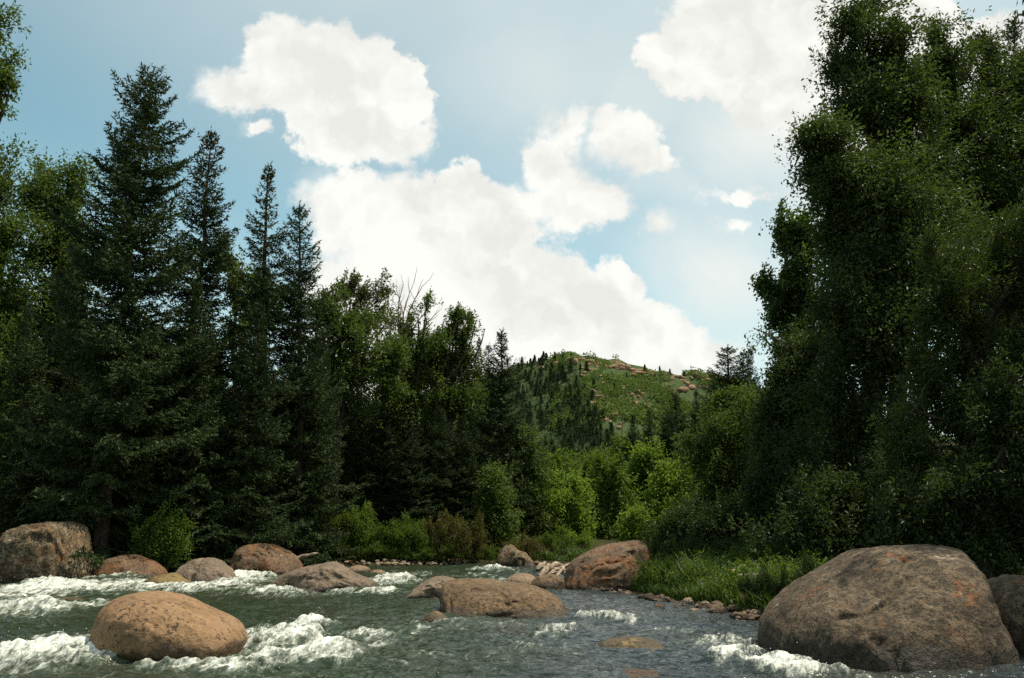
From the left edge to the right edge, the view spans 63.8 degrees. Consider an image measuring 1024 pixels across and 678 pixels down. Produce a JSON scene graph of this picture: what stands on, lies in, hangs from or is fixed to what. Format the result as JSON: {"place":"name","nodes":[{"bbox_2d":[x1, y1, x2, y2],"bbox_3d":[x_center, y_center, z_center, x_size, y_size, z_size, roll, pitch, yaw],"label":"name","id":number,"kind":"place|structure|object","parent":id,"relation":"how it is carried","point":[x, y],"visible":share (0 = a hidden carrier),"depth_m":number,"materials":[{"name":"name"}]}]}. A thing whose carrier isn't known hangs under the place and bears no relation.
{"place":"outdoors","nodes":[
{"label":"outdoors","id":0,"kind":"place"},
{"bbox_2d":[0,563,1023,677],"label":"river water","id":1,"kind":"structure","parent":0,"point":[385,619],"depth_m":11.40,"materials":[{"name":"liquid"}]},
{"bbox_2d":[90,554,167,576],"bbox_3d":[-10.992,6.650,23.717,2.082,0.837,1.909,0,-12,0],"label":"boulder","id":2,"kind":"object","parent":1,"relation":"on","point":[137,564],"visible":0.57,"depth_m":23.25,"materials":[{"name":"stone"}]},
{"bbox_2d":[142,573,190,583],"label":"boulder","id":3,"kind":"object","parent":1,"relation":"in","point":[168,577],"visible":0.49,"depth_m":20.80,"materials":[{"name":"beige stone"}]},
{"bbox_2d":[89,591,247,661],"bbox_3d":[-4.334,3.718,10.437,1.846,0.990,1.733,0,-12,0],"label":"boulder","id":4,"kind":"object","parent":1,"relation":"on","point":[152,625],"visible":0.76,"depth_m":9.82,"materials":[{"name":"beige stone"}]},
{"bbox_2d":[175,557,236,581],"bbox_3d":[-8.148,6.290,21.956,1.684,0.872,1.692,0,-12,0],"label":"boulder","id":5,"kind":"object","parent":1,"relation":"on","point":[205,569],"visible":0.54,"depth_m":21.54,"materials":[{"name":"grey stone"}]},
{"bbox_2d":[229,543,302,574],"bbox_3d":[-7.715,7.046,25.946,2.296,1.187,2.309,0,-12,0],"label":"boulder","id":6,"kind":"object","parent":1,"relation":"on","point":[274,558],"visible":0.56,"depth_m":25.24,"materials":[{"name":"stone"}]},
{"bbox_2d":[271,561,378,592],"bbox_3d":[-4.650,5.961,20.222,2.762,0.925,2.196,0,-12,0],"label":"boulder","id":7,"kind":"object","parent":1,"relation":"on","point":[322,577],"visible":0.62,"depth_m":19.57,"materials":[{"name":"grey stone"}]},
{"bbox_2d":[404,576,454,598],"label":"boulder","id":8,"kind":"object","parent":1,"relation":"on","point":[430,587],"visible":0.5,"depth_m":17.69,"materials":[{"name":"grey stone"}]},
{"bbox_2d":[439,578,569,617],"bbox_3d":[-0.100,4.913,15.249,2.497,0.862,2.135,0,-12,0],"label":"boulder","id":9,"kind":"object","parent":1,"relation":"on","point":[476,596],"visible":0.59,"depth_m":14.69,"materials":[{"name":"brown stone"}]},
{"bbox_2d":[506,573,534,584],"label":"boulder","id":10,"kind":"object","parent":1,"relation":"in","point":[525,578],"visible":0.46,"depth_m":20.27,"materials":[{"name":"stone"}]},
{"bbox_2d":[531,574,565,588],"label":"boulder","id":11,"kind":"object","parent":1,"relation":"on","point":[548,581],"visible":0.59,"depth_m":19.72,"materials":[{"name":"brown stone"}]},
{"bbox_2d":[598,636,664,648],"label":"boulder","id":12,"kind":"object","parent":1,"relation":"on","point":[630,642],"visible":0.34,"depth_m":10.90,"materials":[{"name":"brown stone"}]},
{"bbox_2d":[623,669,661,677],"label":"boulder","id":13,"kind":"object","parent":1,"relation":"on","point":[634,673],"visible":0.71,"depth_m":9.01,"materials":[{"name":"stone"}]},
{"bbox_2d":[0,0,1023,434],"label":"sky","id":14,"kind":"structure","parent":0,"point":[600,177],"materials":[{"name":"blue"}]},
{"bbox_2d":[368,351,952,484],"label":"hill","id":15,"kind":"structure","parent":0,"point":[677,383],"depth_m":305.33,"materials":[{"name":"green plant"}]},
{"bbox_2d":[545,349,734,453],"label":"hill scrub","id":16,"kind":"object","parent":15,"relation":"on","point":[662,394],"visible":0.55,"depth_m":300.46,"materials":[{"name":"green plant"}]},
{"bbox_2d":[303,440,1023,620],"bbox_3d":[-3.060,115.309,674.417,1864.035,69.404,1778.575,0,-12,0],"label":"ground","id":17,"kind":"structure","parent":0,"point":[605,541],"depth_m":31.94,"materials":[{"name":"brown soil"}]},
{"bbox_2d":[0,0,32,173],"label":"cottonwood","id":18,"kind":"object","parent":17,"relation":"on","point":[7,80],"visible":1,"depth_m":23.41,"materials":[{"name":"green plant"}]},
{"bbox_2d":[0,132,61,477],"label":"cottonwood","id":19,"kind":"object","parent":17,"relation":"on","point":[12,231],"visible":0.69,"depth_m":32.43,"materials":[{"name":"green plant"}]},
{"bbox_2d":[0,301,80,534],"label":"spruce","id":20,"kind":"object","parent":17,"relation":"on","point":[24,473],"visible":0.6,"depth_m":27.76,"materials":[{"name":"green plant"}]},
{"bbox_2d":[0,521,94,582],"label":"boulder","id":21,"kind":"object","parent":17,"relation":"on","point":[39,550],"visible":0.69,"depth_m":21.99,"materials":[{"name":"stone"}]},
{"bbox_2d":[0,294,101,535],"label":"spruce","id":22,"kind":"object","parent":17,"relation":"on","point":[40,327],"visible":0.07,"depth_m":33.02,"materials":[{"name":"green plant"}]},
{"bbox_2d":[0,239,112,542],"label":"spruce","id":23,"kind":"object","parent":17,"relation":"on","point":[57,375],"visible":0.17,"depth_m":30.12,"materials":[{"name":"green plant"}]},
{"bbox_2d":[0,146,115,481],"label":"cottonwood","id":24,"kind":"object","parent":17,"relation":"on","point":[51,186],"visible":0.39,"depth_m":34.42,"materials":[{"name":"green plant"}]},
{"bbox_2d":[13,60,231,572],"bbox_3d":[-12.574,-0.723,26.596,8.379,18.189,5.994,0,-12,1],"label":"spruce","id":25,"kind":"object","parent":17,"relation":"on","point":[108,268],"visible":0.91,"depth_m":25.79,"materials":[{"name":"green plant"}]},
{"bbox_2d":[108,332,195,572],"bbox_3d":[-12.267,3.913,27.289,3.451,9.058,3.247,-10,-14,26],"label":"spruce","id":26,"kind":"object","parent":17,"relation":"on","point":[125,500],"visible":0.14,"depth_m":26.76,"materials":[{"name":"green plant"}]},
{"bbox_2d":[126,499,199,568],"bbox_3d":[-10.601,6.508,25.030,2.233,3.241,1.787,0,-12,0],"label":"shrub","id":27,"kind":"object","parent":17,"relation":"on","point":[157,533],"visible":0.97,"depth_m":24.87,"materials":[{"name":"green plant"}]},
{"bbox_2d":[111,125,256,558],"bbox_3d":[-11.723,0.077,29.451,5.529,17.058,5.535,-8,-15,32],"label":"spruce","id":28,"kind":"object","parent":17,"relation":"on","point":[212,253],"visible":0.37,"depth_m":30.06,"materials":[{"name":"green plant"}]},
{"bbox_2d":[123,274,253,570],"bbox_3d":[-10.478,3.520,27.422,4.553,11.950,4.284,3,-14,-26],"label":"spruce","id":29,"kind":"object","parent":17,"relation":"on","point":[200,412],"visible":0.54,"depth_m":26.98,"materials":[{"name":"green plant"}]},
{"bbox_2d":[162,161,339,555],"bbox_3d":[-9.457,0.947,29.935,8.073,16.739,6.007,40,-42,-71],"label":"spruce","id":30,"kind":"object","parent":17,"relation":"on","point":[263,284],"visible":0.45,"depth_m":30.54,"materials":[{"name":"green plant"}]},
{"bbox_2d":[196,299,307,565],"bbox_3d":[-8.943,3.946,27.658,4.229,11.102,3.980,2,-13,-13],"label":"spruce","id":31,"kind":"object","parent":17,"relation":"on","point":[253,441],"visible":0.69,"depth_m":27.62,"materials":[{"name":"green plant"}]},
{"bbox_2d":[217,226,287,525],"bbox_3d":[-11.254,2.076,34.349,3.557,13.596,3.075,-8,-15,31],"label":"cottonwood","id":32,"kind":"object","parent":17,"relation":"on","point":[236,267],"visible":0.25,"depth_m":34.94,"materials":[{"name":"green plant"}]},
{"bbox_2d":[274,335,349,554],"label":"spruce","id":33,"kind":"object","parent":17,"relation":"on","point":[322,348],"visible":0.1,"depth_m":32.28,"materials":[{"name":"green plant"}]},
{"bbox_2d":[257,200,369,566],"bbox_3d":[-7.740,1.609,30.971,4.731,14.580,4.726,1,-13,-15],"label":"spruce","id":34,"kind":"object","parent":17,"relation":"on","point":[316,417],"visible":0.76,"depth_m":30.44,"materials":[{"name":"green plant"}]},
{"bbox_2d":[315,392,380,545],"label":"spruce","id":35,"kind":"object","parent":17,"relation":"on","point":[346,468],"visible":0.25,"depth_m":35.61,"materials":[{"name":"green plant"}]},
{"bbox_2d":[328,500,386,556],"bbox_3d":[-6.171,7.423,32.182,2.486,2.377,2.402,-10,-16,38],"label":"shrub","id":36,"kind":"object","parent":17,"relation":"on","point":[360,525],"visible":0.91,"depth_m":31.88,"materials":[{"name":"green plant"}]},
{"bbox_2d":[301,276,425,543],"bbox_3d":[-6.668,2.977,35.188,5.742,12.050,4.054,0,-12,0],"label":"cottonwood","id":37,"kind":"object","parent":17,"relation":"on","point":[351,331],"visible":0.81,"depth_m":35.51,"materials":[{"name":"green plant"}]},
{"bbox_2d":[339,376,387,544],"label":"spruce","id":38,"kind":"object","parent":17,"relation":"on","point":[363,443],"visible":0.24,"depth_m":36.51,"materials":[{"name":"green plant"}]},
{"bbox_2d":[335,267,397,494],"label":"poplar","id":39,"kind":"object","parent":17,"relation":"on","point":[362,294],"visible":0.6,"depth_m":42.34,"materials":[{"name":"green plant"}]},
{"bbox_2d":[355,540,391,561],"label":"shrub","id":40,"kind":"object","parent":17,"relation":"on","point":[361,551],"visible":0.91,"depth_m":31.25,"materials":[{"name":"green plant"}]},
{"bbox_2d":[350,404,422,547],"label":"spruce","id":41,"kind":"object","parent":17,"relation":"on","point":[385,460],"visible":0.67,"depth_m":36.16,"materials":[{"name":"green plant"}]},
{"bbox_2d":[372,510,419,552],"bbox_3d":[-4.411,7.577,31.850,1.728,1.985,1.771,12,-17,-42],"label":"shrub","id":42,"kind":"object","parent":17,"relation":"on","point":[389,536],"visible":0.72,"depth_m":31.82,"materials":[{"name":"green plant"}]},
{"bbox_2d":[384,417,429,520],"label":"spruce","id":43,"kind":"object","parent":17,"relation":"on","point":[403,435],"visible":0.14,"depth_m":38.66,"materials":[{"name":"green plant"}]},
{"bbox_2d":[374,420,443,550],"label":"spruce","id":44,"kind":"object","parent":17,"relation":"on","point":[404,479],"visible":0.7,"depth_m":35.63,"materials":[{"name":"green plant"}]},
{"bbox_2d":[391,518,431,553],"bbox_3d":[-3.869,7.692,31.639,1.810,1.705,1.749,-4,-13,18],"label":"shrub","id":45,"kind":"object","parent":17,"relation":"on","point":[420,538],"visible":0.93,"depth_m":31.37,"materials":[{"name":"green plant"}]},
{"bbox_2d":[365,270,466,520],"bbox_3d":[-4.504,3.051,38.417,4.853,12.852,4.131,0,-12,0],"label":"cottonwood","id":46,"kind":"object","parent":17,"relation":"on","point":[404,406],"visible":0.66,"depth_m":38.47,"materials":[{"name":"green plant"}]},
{"bbox_2d":[416,410,442,529],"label":"spruce","id":47,"kind":"object","parent":17,"relation":"on","point":[421,432],"visible":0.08,"depth_m":40.95,"materials":[{"name":"green plant"}]},
{"bbox_2d":[350,352,513,438],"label":"cottonwood","id":48,"kind":"object","parent":17,"relation":"on","point":[436,409],"visible":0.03,"depth_m":47.09,"materials":[{"name":"green plant"}]},
{"bbox_2d":[423,508,463,562],"bbox_3d":[-2.599,7.585,31.736,1.717,2.298,1.742,0,-12,2],"label":"shrub","id":49,"kind":"object","parent":17,"relation":"on","point":[442,524],"visible":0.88,"depth_m":31.46,"materials":[{"name":"green plant"}]},
{"bbox_2d":[417,406,471,547],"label":"spruce","id":50,"kind":"object","parent":17,"relation":"on","point":[441,483],"visible":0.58,"depth_m":36.90,"materials":[{"name":"green plant"}]},
{"bbox_2d":[316,541,587,562],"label":"grass","id":51,"kind":"structure","parent":17,"relation":"on","point":[567,555],"depth_m":32.05,"materials":[{"name":"green plant"}]},
{"bbox_2d":[406,301,502,525],"bbox_3d":[-2.587,3.802,38.758,4.158,11.601,3.706,-10,-16,40],"label":"cottonwood","id":52,"kind":"object","parent":17,"relation":"on","point":[463,357],"visible":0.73,"depth_m":39.38,"materials":[{"name":"green plant"}]},
{"bbox_2d":[426,417,485,542],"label":"spruce","id":53,"kind":"object","parent":17,"relation":"on","point":[459,448],"visible":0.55,"depth_m":37.40,"materials":[{"name":"green plant"}]},
{"bbox_2d":[455,426,485,516],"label":"spruce","id":54,"kind":"object","parent":17,"relation":"on","point":[476,454],"visible":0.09,"depth_m":40.26,"materials":[{"name":"green plant"}]},
{"bbox_2d":[449,508,499,563],"bbox_3d":[-1.513,7.585,31.416,1.763,2.418,1.393,10,-16,-39],"label":"shrub","id":55,"kind":"object","parent":17,"relation":"on","point":[474,537],"visible":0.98,"depth_m":31.28,"materials":[{"name":"green plant"}]},
{"bbox_2d":[466,342,508,475],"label":"spruce","id":56,"kind":"object","parent":17,"relation":"on","point":[490,365],"visible":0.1,"depth_m":50.30,"materials":[{"name":"green plant"}]},
{"bbox_2d":[469,458,531,548],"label":"poplar","id":57,"kind":"object","parent":17,"relation":"on","point":[492,500],"visible":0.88,"depth_m":34.58,"materials":[{"name":"green plant"}]},
{"bbox_2d":[458,327,548,545],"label":"spruce","id":58,"kind":"object","parent":17,"relation":"on","point":[501,422],"visible":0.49,"depth_m":39.19,"materials":[{"name":"green plant"}]},
{"bbox_2d":[495,544,535,566],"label":"boulder","id":59,"kind":"object","parent":17,"relation":"on","point":[510,555],"visible":0.61,"depth_m":29.60,"materials":[{"name":"stone"}]},
{"bbox_2d":[514,528,544,560],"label":"shrub","id":60,"kind":"object","parent":17,"relation":"on","point":[528,546],"visible":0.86,"depth_m":31.67,"materials":[{"name":"green plant"}]},
{"bbox_2d":[503,419,556,542],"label":"poplar","id":61,"kind":"object","parent":17,"relation":"on","point":[539,476],"visible":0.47,"depth_m":39.45,"materials":[{"name":"green plant"}]},
{"bbox_2d":[533,530,566,552],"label":"shrub","id":62,"kind":"object","parent":17,"relation":"on","point":[549,542],"visible":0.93,"depth_m":33.61,"materials":[{"name":"green plant"}]},
{"bbox_2d":[553,523,578,551],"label":"shrub","id":63,"kind":"object","parent":17,"relation":"on","point":[570,540],"visible":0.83,"depth_m":34.84,"materials":[{"name":"green plant"}]},
{"bbox_2d":[535,459,604,541],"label":"poplar","id":64,"kind":"object","parent":17,"relation":"on","point":[570,489],"visible":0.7,"depth_m":40.44,"materials":[{"name":"green plant"}]},
{"bbox_2d":[540,442,610,488],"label":"poplar","id":65,"kind":"object","parent":17,"relation":"on","point":[560,460],"visible":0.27,"depth_m":78.70,"materials":[{"name":"green plant"}]},
{"bbox_2d":[562,447,601,527],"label":"poplar","id":66,"kind":"object","parent":17,"relation":"on","point":[585,471],"visible":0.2,"depth_m":49.26,"materials":[{"name":"green plant"}]},
{"bbox_2d":[574,530,601,549],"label":"shrub","id":67,"kind":"object","parent":17,"relation":"on","point":[584,539],"visible":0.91,"depth_m":34.68,"materials":[{"name":"green plant"}]},
{"bbox_2d":[563,540,650,591],"bbox_3d":[2.392,5.889,20.895,2.301,1.495,2.603,0,-12,0],"label":"boulder","id":68,"kind":"object","parent":17,"relation":"on","point":[603,568],"visible":0.62,"depth_m":20.01,"materials":[{"name":"stone"}]},
{"bbox_2d":[587,442,644,539],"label":"poplar","id":69,"kind":"object","parent":17,"relation":"on","point":[611,501],"visible":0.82,"depth_m":43.31,"materials":[{"name":"green plant"}]},
{"bbox_2d":[620,414,642,503],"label":"spruce","id":70,"kind":"object","parent":17,"relation":"on","point":[632,436],"visible":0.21,"depth_m":65.69,"materials":[{"name":"green plant"}]},
{"bbox_2d":[602,428,662,475],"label":"poplar","id":71,"kind":"object","parent":17,"relation":"on","point":[617,446],"visible":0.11,"depth_m":68.71,"materials":[{"name":"green plant"}]},
{"bbox_2d":[612,496,657,544],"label":"poplar","id":72,"kind":"object","parent":17,"relation":"on","point":[633,522],"visible":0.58,"depth_m":34.51,"materials":[{"name":"green plant"}]},
{"bbox_2d":[629,409,656,492],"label":"spruce","id":73,"kind":"object","parent":17,"relation":"on","point":[648,433],"visible":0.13,"depth_m":57.80,"materials":[{"name":"green plant"}]},
{"bbox_2d":[621,432,678,520],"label":"poplar","id":74,"kind":"object","parent":17,"relation":"on","point":[643,458],"visible":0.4,"depth_m":48.81,"materials":[{"name":"green plant"}]},
{"bbox_2d":[636,530,669,561],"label":"shrub","id":75,"kind":"object","parent":17,"relation":"on","point":[656,547],"visible":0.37,"depth_m":22.30,"materials":[{"name":"green plant"}]},
{"bbox_2d":[648,411,683,497],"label":"spruce","id":76,"kind":"object","parent":17,"relation":"on","point":[666,436],"visible":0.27,"depth_m":49.76,"materials":[{"name":"green plant"}]},
{"bbox_2d":[636,455,700,546],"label":"poplar","id":77,"kind":"object","parent":17,"relation":"on","point":[666,479],"visible":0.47,"depth_m":35.49,"materials":[{"name":"green plant"}]},
{"bbox_2d":[657,390,699,483],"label":"spruce","id":78,"kind":"object","parent":17,"relation":"on","point":[682,426],"visible":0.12,"depth_m":51.92,"materials":[{"name":"green plant"}]},
{"bbox_2d":[676,527,711,559],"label":"shrub","id":79,"kind":"object","parent":17,"relation":"on","point":[691,543],"visible":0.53,"depth_m":21.54,"materials":[{"name":"green plant"}]},
{"bbox_2d":[684,389,703,483],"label":"spruce","id":80,"kind":"object","parent":17,"relation":"on","point":[694,415],"visible":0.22,"depth_m":60.08,"materials":[{"name":"green plant"}]},
{"bbox_2d":[640,474,760,552],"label":"alder","id":81,"kind":"object","parent":17,"relation":"on","point":[689,516],"visible":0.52,"depth_m":23.63,"materials":[{"name":"green plant"}]},
{"bbox_2d":[670,379,764,545],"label":"alder","id":82,"kind":"object","parent":17,"relation":"on","point":[712,448],"visible":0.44,"depth_m":28.63,"materials":[{"name":"green plant"}]},
{"bbox_2d":[686,344,751,483],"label":"spruce","id":83,"kind":"object","parent":17,"relation":"on","point":[726,381],"visible":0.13,"depth_m":62.76,"materials":[{"name":"green plant"}]},
{"bbox_2d":[626,535,833,604],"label":"bank tussocks","id":84,"kind":"object","parent":17,"relation":"on","point":[689,573],"visible":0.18,"depth_m":18.51,"materials":[{"name":"green plant"}]},
{"bbox_2d":[707,376,762,456],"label":"poplar","id":85,"kind":"object","parent":17,"relation":"on","point":[719,397],"visible":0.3,"depth_m":44.69,"materials":[{"name":"green plant"}]},
{"bbox_2d":[737,344,762,425],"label":"spruce","id":86,"kind":"object","parent":17,"relation":"on","point":[750,359],"visible":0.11,"depth_m":60.93,"materials":[{"name":"green plant"}]},
{"bbox_2d":[733,566,775,605],"bbox_3d":[4.494,4.638,15.072,0.531,1.017,0.789,22,-25,-59],"label":"shrub","id":87,"kind":"object","parent":17,"relation":"on","point":[742,586],"visible":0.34,"depth_m":15.02,"materials":[{"name":"green plant"}]},
{"bbox_2d":[750,558,797,598],"bbox_3d":[4.670,4.445,14.507,0.581,1.196,0.862,27,-30,-64],"label":"shrub","id":88,"kind":"object","parent":17,"relation":"on","point":[767,581],"visible":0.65,"depth_m":14.43,"materials":[{"name":"green plant"}]},
{"bbox_2d":[737,409,822,546],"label":"alder","id":89,"kind":"object","parent":17,"relation":"on","point":[760,498],"visible":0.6,"depth_m":22.03,"materials":[{"name":"green plant"}]},
{"bbox_2d":[748,197,832,360],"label":"aspen","id":90,"kind":"object","parent":17,"relation":"on","point":[783,295],"visible":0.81,"depth_m":27.89,"materials":[{"name":"green plant"}]},
{"bbox_2d":[735,313,861,468],"bbox_3d":[9.289,2.797,25.247,4.975,7.653,4.166,0,-12,0],"label":"cottonwood","id":91,"kind":"object","parent":17,"relation":"on","point":[796,356],"visible":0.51,"depth_m":24.94,"materials":[{"name":"green plant"}]},
{"bbox_2d":[792,544,818,579],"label":"shrub","id":92,"kind":"object","parent":17,"relation":"on","point":[807,567],"visible":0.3,"depth_m":14.07,"materials":[{"name":"green plant"}]},
{"bbox_2d":[726,430,967,568],"bbox_3d":[7.804,3.861,18.481,5.863,3.806,3.366,0,-12,0],"label":"willow","id":93,"kind":"object","parent":17,"relation":"on","point":[841,514],"visible":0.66,"depth_m":18.17,"materials":[{"name":"green plant"}]},
{"bbox_2d":[706,568,1019,614],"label":"grass","id":94,"kind":"structure","parent":17,"relation":"on","point":[731,598],"depth_m":15.16,"materials":[{"name":"green plant"}]},
{"bbox_2d":[772,96,974,403],"bbox_3d":[10.236,-0.510,22.175,4.783,13.028,4.792,10,-16,-38],"label":"cottonwood","id":95,"kind":"object","parent":17,"relation":"on","point":[851,192],"visible":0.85,"depth_m":22.45,"materials":[{"name":"green plant"}]},
{"bbox_2d":[771,190,985,531],"bbox_3d":[9.333,1.015,21.004,5.896,9.696,4.854,0,-12,0],"label":"cottonwood","id":96,"kind":"object","parent":17,"relation":"on","point":[857,331],"visible":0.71,"depth_m":20.73,"materials":[{"name":"green plant"}]},
{"bbox_2d":[757,544,1020,672],"bbox_3d":[4.921,3.913,10.739,3.435,2.366,3.322,0,-12,0],"label":"boulder","id":97,"kind":"object","parent":17,"relation":"on","point":[907,608],"visible":0.94,"depth_m":9.87,"materials":[{"name":"stone"}]},
{"bbox_2d":[801,0,1022,531],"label":"cottonwood","id":98,"kind":"object","parent":17,"relation":"on","point":[893,95],"visible":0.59,"depth_m":24.89,"materials":[{"name":"green plant"}]},
{"bbox_2d":[811,137,1023,485],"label":"cottonwood","id":99,"kind":"object","parent":17,"relation":"on","point":[939,320],"depth_m":28.19,"materials":[{"name":"green plant"}]},
{"bbox_2d":[861,185,1023,576],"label":"willow","id":100,"kind":"object","parent":17,"relation":"on","point":[975,334],"visible":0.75,"depth_m":16.82,"materials":[{"name":"green plant"}]},
{"bbox_2d":[862,346,1023,579],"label":"willow","id":101,"kind":"object","parent":17,"relation":"on","point":[955,505],"visible":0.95,"depth_m":14.93,"materials":[{"name":"green plant"}]},
{"bbox_2d":[888,2,1023,469],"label":"cottonwood","id":102,"kind":"object","parent":17,"relation":"on","point":[955,65],"visible":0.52,"depth_m":26.37,"materials":[{"name":"green plant"}]},
{"bbox_2d":[956,13,1023,513],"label":"cottonwood","id":103,"kind":"object","parent":17,"relation":"on","point":[1003,73],"visible":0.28,"depth_m":27.42,"materials":[{"name":"green plant"}]},
{"bbox_2d":[957,9,1023,447],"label":"tree","id":104,"kind":"object","parent":17,"relation":"on","point":[1014,30],"visible":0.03,"depth_m":34.22,"materials":[{"name":"green plant"}]},
{"bbox_2d":[988,574,1023,657],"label":"boulder","id":105,"kind":"object","parent":17,"relation":"on","point":[1007,590],"visible":0.29,"depth_m":10.54,"materials":[{"name":"stone"}]},
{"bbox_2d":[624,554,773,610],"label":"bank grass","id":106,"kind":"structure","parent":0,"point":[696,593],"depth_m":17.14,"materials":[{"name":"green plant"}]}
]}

